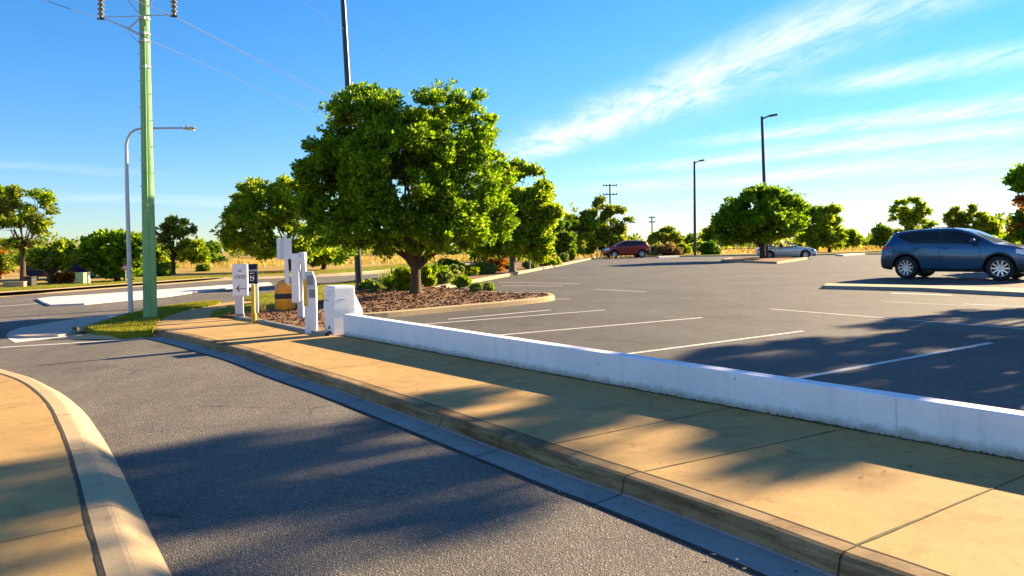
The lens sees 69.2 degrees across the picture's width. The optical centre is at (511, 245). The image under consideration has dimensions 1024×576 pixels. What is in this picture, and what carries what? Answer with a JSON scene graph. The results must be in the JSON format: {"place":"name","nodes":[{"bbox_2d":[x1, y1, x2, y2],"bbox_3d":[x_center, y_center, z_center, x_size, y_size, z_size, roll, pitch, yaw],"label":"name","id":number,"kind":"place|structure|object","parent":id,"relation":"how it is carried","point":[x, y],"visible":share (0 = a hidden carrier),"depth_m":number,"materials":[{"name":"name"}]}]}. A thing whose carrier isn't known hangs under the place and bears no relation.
{"place":"outdoors","nodes":[
{"label":"outdoors","id":0,"kind":"place"},
{"bbox_2d":[0,373,105,575],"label":"footpath","id":1,"kind":"structure","parent":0,"point":[46,529],"depth_m":4.59,"materials":[{"name":"concrete"}]},
{"bbox_2d":[86,299,220,338],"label":"grass verge","id":2,"kind":"object","parent":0,"point":[119,334],"depth_m":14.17,"materials":[{"name":"green plant"}]},
{"bbox_2d":[97,0,178,317],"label":"power pole","id":3,"kind":"object","parent":2,"relation":"on","point":[148,245],"visible":0.98,"depth_m":16.75,"materials":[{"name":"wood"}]},
{"bbox_2d":[150,40,588,192],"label":"power line","id":4,"kind":"object","parent":3,"relation":"attached to","point":[245,82],"visible":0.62,"depth_m":20.23,"materials":[{"name":"metal"}]},
{"bbox_2d":[175,17,610,192],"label":"power line","id":5,"kind":"object","parent":3,"relation":"attached to","point":[276,69],"visible":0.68,"depth_m":19.90,"materials":[{"name":"metal"}]},
{"bbox_2d":[0,260,469,291],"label":"grass verge","id":6,"kind":"object","parent":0,"point":[123,281],"depth_m":41.16,"materials":[{"name":"green plant"}]},
{"bbox_2d":[2,281,26,286],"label":"brick wall","id":7,"kind":"structure","parent":6,"relation":"on","point":[16,284],"depth_m":34.72,"materials":[{"name":"grey brick"}]},
{"bbox_2d":[22,276,36,285],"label":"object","id":8,"kind":"object","parent":6,"relation":"on","point":[31,280],"visible":0.88,"depth_m":35.37,"materials":[{"name":"grey concrete"}]},
{"bbox_2d":[74,272,87,283],"bbox_3d":[-21.685,1.670,37.396,0.451,0.567,0.500,-1,0,0],"label":"utility cabinet","id":9,"kind":"object","parent":6,"relation":"on","point":[81,278],"visible":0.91,"depth_m":37.20,"materials":[{"name":"green metal"}]},
{"bbox_2d":[77,227,156,280],"bbox_3d":[-21.174,0.533,39.913,4.150,3.020,2.758,-1,0,0],"label":"dark tree","id":10,"kind":"object","parent":6,"relation":"on","point":[104,251],"visible":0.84,"depth_m":39.18,"materials":[{"name":"green plant"}]},
{"bbox_2d":[221,301,333,335],"bbox_3d":[-4.942,1.664,18.862,3.287,0.230,11.860,-1,0,0],"label":"garden bed","id":11,"kind":"object","parent":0,"point":[281,316],"visible":0.12,"depth_m":16.05,"materials":[{"name":"brown soil"}]},
{"bbox_2d":[232,264,248,319],"bbox_3d":[-5.919,1.022,16.191,0.314,1.221,0.106,-1,0,-9],"label":"direction sign","id":12,"kind":"object","parent":11,"relation":"on","point":[240,279],"visible":1,"depth_m":16.15,"materials":[{"name":"white metal"}]},
{"bbox_2d":[248,264,258,312],"bbox_3d":[-5.898,1.023,16.879,0.240,1.190,0.086,-1,0,-9],"label":"navy sign","id":13,"kind":"object","parent":11,"relation":"on","point":[252,273],"visible":0.79,"depth_m":16.85,"materials":[{"name":"metal"}]},
{"bbox_2d":[276,234,291,284],"bbox_3d":[-5.501,0.700,17.964,0.404,1.924,0.198,-1,0,0],"label":"panel sign","id":14,"kind":"object","parent":11,"relation":"on","point":[284,248],"visible":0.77,"depth_m":17.90,"materials":[{"name":"white metal"}]},
{"bbox_2d":[275,280,295,309],"bbox_3d":[-5.516,1.224,18.050,0.490,0.773,0.490,-1,0,6],"label":"barrier drum","id":15,"kind":"object","parent":11,"relation":"on","point":[283,295],"visible":0.73,"depth_m":17.84,"materials":[{"name":"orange plastic"}]},
{"bbox_2d":[291,252,306,317],"bbox_3d":[-4.509,0.884,15.747,0.290,1.468,0.234,-1,0,-3],"label":"sign","id":16,"kind":"object","parent":11,"relation":"on","point":[297,280],"visible":0.73,"depth_m":15.66,"materials":[{"name":"white paint"}]},
{"bbox_2d":[227,285,545,330],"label":"mulch chips","id":17,"kind":"object","parent":11,"relation":"on","point":[373,299],"visible":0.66,"depth_m":19.28,"materials":[{"name":"brown wood"}]},
{"bbox_2d":[211,277,384,317],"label":"lawn","id":18,"kind":"structure","parent":0,"point":[248,307],"depth_m":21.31,"materials":[{"name":"green plant"}]},
{"bbox_2d":[340,0,364,290],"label":"lamp post","id":19,"kind":"object","parent":18,"relation":"on","point":[358,270],"visible":0.45,"depth_m":25.20,"materials":[{"name":"metal"}]},
{"bbox_2d":[437,257,458,267],"bbox_3d":[-3.276,1.075,37.820,1.361,1.014,1.179,-1,0,0],"label":"leafy shrub","id":20,"kind":"object","parent":18,"relation":"on","point":[451,261],"visible":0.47,"depth_m":37.54,"materials":[{"name":"green plant"}]},
{"bbox_2d":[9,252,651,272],"bbox_3d":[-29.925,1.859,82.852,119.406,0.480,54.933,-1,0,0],"label":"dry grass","id":21,"kind":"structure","parent":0,"point":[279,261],"depth_m":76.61,"materials":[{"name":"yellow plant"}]},
{"bbox_2d":[0,262,759,575],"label":"road","id":22,"kind":"structure","parent":0,"point":[227,468],"depth_m":5.14,"materials":[{"name":"grey asphalt"}]},
{"bbox_2d":[0,183,60,280],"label":"tall tree","id":23,"kind":"object","parent":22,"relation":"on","point":[31,220],"visible":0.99,"depth_m":40.46,"materials":[{"name":"green plant"}]},
{"bbox_2d":[23,236,83,283],"bbox_3d":[-23.588,0.812,38.100,2.869,2.560,2.295,-1,0,0],"label":"tree","id":24,"kind":"object","parent":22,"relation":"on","point":[62,255],"visible":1,"depth_m":37.84,"materials":[{"name":"green plant"}]},
{"bbox_2d":[6,312,126,337],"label":"traffic island","id":25,"kind":"structure","parent":22,"relation":"on","point":[57,329],"depth_m":15.76,"materials":[{"name":"grey concrete"}]},
{"bbox_2d":[125,125,195,312],"bbox_3d":[-8.587,-0.585,18.205,1.766,4.715,0.124,-1,0,0],"label":"street lamp","id":26,"kind":"object","parent":25,"relation":"on","point":[129,267],"visible":0.94,"depth_m":18.17,"materials":[{"name":"metal"}]},
{"bbox_2d":[0,303,143,347],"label":"road markings","id":27,"kind":"object","parent":22,"relation":"on","point":[16,340],"visible":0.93,"depth_m":14.20,"materials":[{"name":"white paint"}]},
{"bbox_2d":[0,369,171,575],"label":"kerb","id":28,"kind":"structure","parent":22,"relation":"on","point":[126,543],"depth_m":4.60,"materials":[{"name":"concrete"}]},
{"bbox_2d":[67,317,155,338],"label":"kerb","id":29,"kind":"structure","parent":22,"relation":"on","point":[82,336],"depth_m":14.23,"materials":[{"name":"concrete"}]},
{"bbox_2d":[37,282,271,305],"bbox_3d":[-13.901,1.891,30.043,4.609,0.075,13.201,-1,0,18],"label":"median","id":30,"kind":"object","parent":22,"relation":"on","point":[88,299],"visible":0.79,"depth_m":27.14,"materials":[{"name":"white concrete"}]},
{"bbox_2d":[155,214,197,273],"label":"thin tree","id":31,"kind":"object","parent":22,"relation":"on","point":[170,228],"visible":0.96,"depth_m":50.23,"materials":[{"name":"green plant"}]},
{"bbox_2d":[0,261,473,296],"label":"kerb","id":32,"kind":"structure","parent":22,"relation":"on","point":[63,290],"depth_m":37.30,"materials":[{"name":"concrete"}]},
{"bbox_2d":[209,172,332,270],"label":"round tree","id":33,"kind":"object","parent":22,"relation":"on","point":[248,203],"visible":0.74,"depth_m":51.44,"materials":[{"name":"green plant"}]},
{"bbox_2d":[144,328,946,575],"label":"kerb","id":34,"kind":"structure","parent":22,"relation":"on","point":[726,530],"depth_m":4.81,"materials":[{"name":"concrete"}]},
{"bbox_2d":[0,242,881,293],"bbox_3d":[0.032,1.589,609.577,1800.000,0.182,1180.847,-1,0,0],"label":"field","id":35,"kind":"structure","parent":0,"point":[188,271],"depth_m":59.04,"materials":[{"name":"plant"}]},
{"bbox_2d":[0,246,17,278],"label":"tree","id":36,"kind":"object","parent":35,"relation":"on","point":[6,265],"visible":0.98,"depth_m":46.72,"materials":[{"name":"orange plant"}]},
{"bbox_2d":[44,270,77,282],"bbox_3d":[-23.908,1.757,39.555,1.662,0.892,1.635,-1,0,0],"label":"field bush","id":37,"kind":"object","parent":35,"relation":"on","point":[65,276],"visible":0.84,"depth_m":39.13,"materials":[{"name":"orange plant"}]},
{"bbox_2d":[26,254,96,278],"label":"parked car","id":38,"kind":"object","parent":35,"relation":"on","point":[42,273],"visible":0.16,"depth_m":42.85,"materials":[{"name":"blue paint"}]},
{"bbox_2d":[156,262,171,275],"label":"field bush","id":39,"kind":"object","parent":35,"relation":"on","point":[163,269],"visible":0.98,"depth_m":46.56,"materials":[{"name":"green plant"}]},
{"bbox_2d":[156,244,179,270],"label":"tree","id":40,"kind":"object","parent":35,"relation":"on","point":[161,256],"visible":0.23,"depth_m":51.06,"materials":[{"name":"green plant"}]},
{"bbox_2d":[169,238,213,266],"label":"tree","id":41,"kind":"object","parent":35,"relation":"on","point":[199,251],"visible":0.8,"depth_m":71.45,"materials":[{"name":"green plant"}]},
{"bbox_2d":[195,262,210,271],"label":"field bush","id":42,"kind":"object","parent":35,"relation":"on","point":[202,267],"visible":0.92,"depth_m":55.23,"materials":[{"name":"green plant"}]},
{"bbox_2d":[206,240,228,263],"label":"tree","id":43,"kind":"object","parent":35,"relation":"on","point":[214,247],"visible":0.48,"depth_m":84.73,"materials":[{"name":"green plant"}]},
{"bbox_2d":[306,246,339,269],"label":"tree","id":44,"kind":"object","parent":35,"relation":"on","point":[329,255],"visible":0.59,"depth_m":53.55,"materials":[{"name":"green plant"}]},
{"bbox_2d":[7,212,1010,261],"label":"distant wood","id":45,"kind":"object","parent":35,"relation":"on","point":[13,252],"visible":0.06,"depth_m":141.86,"materials":[{"name":"green plant"}]},
{"bbox_2d":[554,212,608,255],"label":"bushy tree","id":46,"kind":"object","parent":35,"relation":"on","point":[592,234],"visible":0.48,"depth_m":86.07,"materials":[{"name":"green plant"}]},
{"bbox_2d":[577,194,635,250],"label":"tall tree","id":47,"kind":"object","parent":35,"relation":"on","point":[616,231],"visible":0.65,"depth_m":87.10,"materials":[{"name":"green plant"}]},
{"bbox_2d":[646,224,685,245],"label":"tree","id":48,"kind":"object","parent":35,"relation":"on","point":[665,234],"visible":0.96,"depth_m":104.27,"materials":[{"name":"green plant"}]},
{"bbox_2d":[675,242,691,254],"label":"leafy shrub","id":49,"kind":"object","parent":35,"relation":"on","point":[687,248],"visible":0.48,"depth_m":84.49,"materials":[{"name":"green plant"}]},
{"bbox_2d":[682,232,697,245],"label":"tree","id":50,"kind":"object","parent":35,"relation":"on","point":[688,239],"visible":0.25,"depth_m":114.38,"materials":[{"name":"green plant"}]},
{"bbox_2d":[700,225,723,246],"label":"tree","id":51,"kind":"object","parent":35,"relation":"on","point":[708,234],"visible":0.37,"depth_m":99.57,"materials":[{"name":"green plant"}]},
{"bbox_2d":[790,201,848,251],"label":"loose tree","id":52,"kind":"object","parent":35,"relation":"on","point":[825,231],"visible":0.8,"depth_m":82.80,"materials":[{"name":"green plant"}]},
{"bbox_2d":[842,228,864,248],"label":"tree","id":53,"kind":"object","parent":35,"relation":"on","point":[854,239],"visible":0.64,"depth_m":104.36,"materials":[{"name":"green plant"}]},
{"bbox_2d":[867,222,894,248],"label":"tree","id":54,"kind":"object","parent":35,"relation":"on","point":[881,234],"visible":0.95,"depth_m":97.08,"materials":[{"name":"green plant"}]},
{"bbox_2d":[887,196,939,232],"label":"feathery tree","id":55,"kind":"object","parent":35,"relation":"on","point":[908,218],"visible":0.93,"depth_m":84.27,"materials":[{"name":"green plant"}]},
{"bbox_2d":[941,202,987,230],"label":"airy tree","id":56,"kind":"object","parent":35,"relation":"on","point":[954,216],"visible":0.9,"depth_m":87.31,"materials":[{"name":"green plant"}]},
{"bbox_2d":[976,212,1005,235],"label":"airy tree","id":57,"kind":"object","parent":35,"relation":"on","point":[991,225],"visible":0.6,"depth_m":87.16,"materials":[{"name":"green plant"}]},
{"bbox_2d":[993,232,1020,243],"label":"leafy shrub","id":58,"kind":"object","parent":35,"relation":"on","point":[1002,237],"visible":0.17,"depth_m":74.18,"materials":[{"name":"green plant"}]},
{"bbox_2d":[355,255,595,312],"bbox_3d":[1.754,1.463,52.876,7.484,0.205,75.210,-1,0,8],"label":"garden bed","id":59,"kind":"object","parent":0,"point":[519,267],"visible":0.17,"depth_m":20.63,"materials":[{"name":"brown soil"}]},
{"bbox_2d":[366,279,384,290],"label":"leafy shrub","id":60,"kind":"object","parent":59,"relation":"on","point":[373,285],"visible":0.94,"depth_m":23.92,"materials":[{"name":"green plant"}]},
{"bbox_2d":[382,274,393,288],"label":"leafy shrub","id":61,"kind":"object","parent":59,"relation":"on","point":[387,283],"visible":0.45,"depth_m":24.69,"materials":[{"name":"green plant"}]},
{"bbox_2d":[391,266,410,290],"bbox_3d":[-3.467,1.122,24.006,0.851,0.902,0.746,-1,0,29],"label":"leafy shrub","id":62,"kind":"object","parent":59,"relation":"on","point":[402,278],"visible":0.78,"depth_m":23.89,"materials":[{"name":"green plant"}]},
{"bbox_2d":[279,77,524,293],"bbox_3d":[-3.199,-1.747,22.001,7.226,6.661,5.145,-1,0,0],"label":"round tree","id":63,"kind":"object","parent":59,"relation":"on","point":[377,150],"visible":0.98,"depth_m":21.41,"materials":[{"name":"green plant"}]},
{"bbox_2d":[421,264,437,286],"bbox_3d":[-2.990,1.090,26.046,0.822,0.881,0.724,-1,0,0],"label":"leafy shrub","id":64,"kind":"object","parent":59,"relation":"on","point":[428,279],"visible":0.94,"depth_m":25.87,"materials":[{"name":"green plant"}]},
{"bbox_2d":[431,268,454,283],"bbox_3d":[-2.709,1.188,28.102,0.886,0.783,1.125,-1,0,-31],"label":"leafy shrub","id":65,"kind":"object","parent":59,"relation":"on","point":[443,277],"visible":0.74,"depth_m":27.86,"materials":[{"name":"green plant"}]},
{"bbox_2d":[449,264,465,274],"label":"leafy shrub","id":66,"kind":"object","parent":59,"relation":"on","point":[461,268],"visible":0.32,"depth_m":30.34,"materials":[{"name":"green plant"}]},
{"bbox_2d":[451,275,472,287],"bbox_3d":[-1.788,1.302,26.478,0.811,0.547,0.736,-1,0,34],"label":"leafy shrub","id":67,"kind":"object","parent":59,"relation":"on","point":[461,281],"visible":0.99,"depth_m":26.33,"materials":[{"name":"green plant"}]},
{"bbox_2d":[456,262,480,275],"bbox_3d":[-2.197,1.141,34.813,1.355,0.783,1.012,-1,0,30],"label":"leafy shrub","id":68,"kind":"object","parent":59,"relation":"on","point":[471,270],"visible":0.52,"depth_m":34.64,"materials":[{"name":"green plant"}]},
{"bbox_2d":[469,282,483,290],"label":"leafy shrub","id":69,"kind":"object","parent":59,"relation":"on","point":[477,286],"visible":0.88,"depth_m":22.80,"materials":[{"name":"green plant"}]},
{"bbox_2d":[470,261,486,273],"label":"leafy shrub","id":70,"kind":"object","parent":59,"relation":"on","point":[481,266],"visible":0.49,"depth_m":36.65,"materials":[{"name":"green plant"}]},
{"bbox_2d":[483,281,495,290],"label":"leafy shrub","id":71,"kind":"object","parent":59,"relation":"on","point":[488,286],"visible":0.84,"depth_m":23.00,"materials":[{"name":"green plant"}]},
{"bbox_2d":[483,262,498,272],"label":"leafy shrub","id":72,"kind":"object","parent":59,"relation":"on","point":[490,267],"visible":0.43,"depth_m":37.44,"materials":[{"name":"green plant"}]},
{"bbox_2d":[487,257,508,271],"bbox_3d":[-0.885,1.106,40.123,1.348,1.036,1.145,-1,0,37],"label":"leafy shrub","id":73,"kind":"object","parent":59,"relation":"on","point":[498,263],"visible":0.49,"depth_m":39.88,"materials":[{"name":"orange plant"}]},
{"bbox_2d":[471,156,565,271],"bbox_3d":[-0.008,-1.587,38.825,5.664,6.213,4.472,-1,0,0],"label":"round tree","id":74,"kind":"object","parent":59,"relation":"on","point":[539,213],"visible":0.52,"depth_m":37.66,"materials":[{"name":"green plant"}]},
{"bbox_2d":[521,259,537,268],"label":"round shrub","id":75,"kind":"object","parent":59,"relation":"on","point":[525,265],"visible":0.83,"depth_m":42.97,"materials":[{"name":"green plant"}]},
{"bbox_2d":[539,256,561,265],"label":"round shrub","id":76,"kind":"object","parent":59,"relation":"on","point":[556,260],"visible":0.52,"depth_m":48.63,"materials":[{"name":"green plant"}]},
{"bbox_2d":[567,248,577,259],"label":"leafy shrub","id":77,"kind":"object","parent":59,"relation":"on","point":[571,252],"visible":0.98,"depth_m":62.55,"materials":[{"name":"green plant"}]},
{"bbox_2d":[0,0,1023,250],"label":"sky","id":78,"kind":"structure","parent":0,"point":[877,103],"materials":[{"name":"blue"}]},
{"bbox_2d":[156,301,1023,575],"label":"footpath","id":79,"kind":"structure","parent":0,"point":[940,509],"depth_m":5.29,"materials":[{"name":"concrete"}]},
{"bbox_2d":[251,284,256,322],"bbox_3d":[-5.389,1.211,15.480,0.100,0.794,0.100,-1,0,-6],"label":"yellow bollard","id":80,"kind":"object","parent":79,"relation":"on","point":[254,316],"visible":1,"depth_m":15.45,"materials":[{"name":"metal"}]},
{"bbox_2d":[238,317,328,335],"bbox_3d":[-4.523,1.588,14.524,0.193,0.105,4.389,-1,0,-39],"label":"bed edging","id":81,"kind":"object","parent":79,"relation":"on","point":[317,332],"visible":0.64,"depth_m":14.23,"materials":[{"name":"concrete"}]},
{"bbox_2d":[301,254,317,333],"bbox_3d":[-3.629,0.860,13.307,0.253,1.425,0.185,-1,0,-10],"label":"ticket machine","id":82,"kind":"object","parent":79,"relation":"on","point":[310,298],"visible":0.97,"depth_m":13.23,"materials":[{"name":"white paint"}]},
{"bbox_2d":[323,285,362,334],"bbox_3d":[-2.974,1.135,13.128,0.605,0.850,0.420,-1,0,-39],"label":"barrier cabinet","id":83,"kind":"object","parent":79,"relation":"on","point":[340,301],"visible":0.84,"depth_m":12.93,"materials":[{"name":"white metal"}]},
{"bbox_2d":[343,314,1023,460],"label":"wall","id":84,"kind":"structure","parent":79,"relation":"on","point":[990,430],"depth_m":6.60,"materials":[{"name":"white concrete"}]},
{"bbox_2d":[386,254,1023,410],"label":"car park","id":85,"kind":"structure","parent":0,"point":[725,300],"depth_m":14.09,"materials":[{"name":"grey asphalt"}]},
{"bbox_2d":[363,291,554,317],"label":"kerb","id":86,"kind":"structure","parent":85,"relation":"on","point":[431,310],"depth_m":17.27,"materials":[{"name":"concrete"}]},
{"bbox_2d":[434,257,595,287],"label":"kerb","id":87,"kind":"structure","parent":85,"relation":"on","point":[500,276],"depth_m":36.91,"materials":[{"name":"concrete"}]},
{"bbox_2d":[601,240,650,257],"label":"parked car","id":88,"kind":"object","parent":85,"relation":"on","point":[638,248],"visible":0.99,"depth_m":72.59,"materials":[{"name":"red paint"}]},
{"bbox_2d":[429,282,1023,378],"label":"parking lines","id":89,"kind":"object","parent":85,"relation":"on","point":[866,365],"visible":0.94,"depth_m":11.14,"materials":[{"name":"white paint"}]},
{"bbox_2d":[599,253,880,257],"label":"kerb","id":90,"kind":"structure","parent":85,"relation":"on","point":[735,255],"depth_m":72.45,"materials":[{"name":"concrete"}]},
{"bbox_2d":[656,253,864,257],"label":"kerb","id":91,"kind":"structure","parent":85,"relation":"on","point":[852,254],"depth_m":66.40,"materials":[{"name":"white concrete"}]},
{"bbox_2d":[722,257,807,263],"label":"traffic island","id":92,"kind":"structure","parent":85,"relation":"on","point":[758,259],"depth_m":52.48,"materials":[{"name":"beige concrete"}]},
{"bbox_2d":[709,182,811,257],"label":"round tree","id":93,"kind":"object","parent":92,"relation":"on","point":[774,213],"visible":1,"depth_m":55.30,"materials":[{"name":"green plant"}]},
{"bbox_2d":[761,114,777,257],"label":"lamp post","id":94,"kind":"object","parent":92,"relation":"on","point":[763,163],"visible":0.61,"depth_m":57.57,"materials":[{"name":"metal"}]},
{"bbox_2d":[755,241,816,257],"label":"parked car","id":95,"kind":"object","parent":85,"relation":"on","point":[793,250],"visible":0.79,"depth_m":57.63,"materials":[{"name":"silver metal"}]},
{"bbox_2d":[822,283,1023,296],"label":"traffic island","id":96,"kind":"structure","parent":85,"relation":"on","point":[984,290],"depth_m":20.57,"materials":[{"name":"concrete"}]},
{"bbox_2d":[881,227,1023,280],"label":"parked car","id":97,"kind":"object","parent":85,"relation":"on","point":[923,252],"visible":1,"depth_m":25.69,"materials":[{"name":"blue paint"}]},
{"bbox_2d":[1000,162,1023,244],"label":"edge tree","id":98,"kind":"object","parent":85,"relation":"on","point":[1014,179],"visible":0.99,"depth_m":31.77,"materials":[{"name":"green plant"}]},
{"bbox_2d":[600,252,880,256],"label":"grass verge","id":99,"kind":"object","parent":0,"point":[754,254],"depth_m":78.36,"materials":[{"name":"green plant"}]},
{"bbox_2d":[652,242,683,255],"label":"leafy shrub","id":100,"kind":"object","parent":99,"relation":"on","point":[668,248],"visible":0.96,"depth_m":81.46,"materials":[{"name":"brown plant"}]},
{"bbox_2d":[693,159,704,254],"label":"lamp post","id":101,"kind":"object","parent":99,"relation":"on","point":[694,205],"visible":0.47,"depth_m":75.50,"materials":[{"name":"metal"}]},
{"bbox_2d":[698,240,722,254],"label":"round shrub","id":102,"kind":"object","parent":99,"relation":"on","point":[710,247],"visible":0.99,"depth_m":81.40,"materials":[{"name":"green plant"}]},
{"bbox_2d":[585,243,1021,255],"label":"dry grass","id":103,"kind":"structure","parent":0,"point":[849,248],"depth_m":93.33,"materials":[{"name":"yellow plant"}]},
{"label":"ground","id":104,"kind":"structure","parent":0,"visible":0},
{"bbox_2d":[468,250,497,262],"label":"tree","id":105,"kind":"object","parent":104,"relation":"on","point":[472,257],"visible":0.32,"depth_m":69.67,"materials":[{"name":"plant"}]},
{"bbox_2d":[552,219,577,256],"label":"dark tree","id":106,"kind":"object","parent":104,"relation":"on","point":[565,241],"visible":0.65,"depth_m":78.87,"materials":[{"name":"green plant"}]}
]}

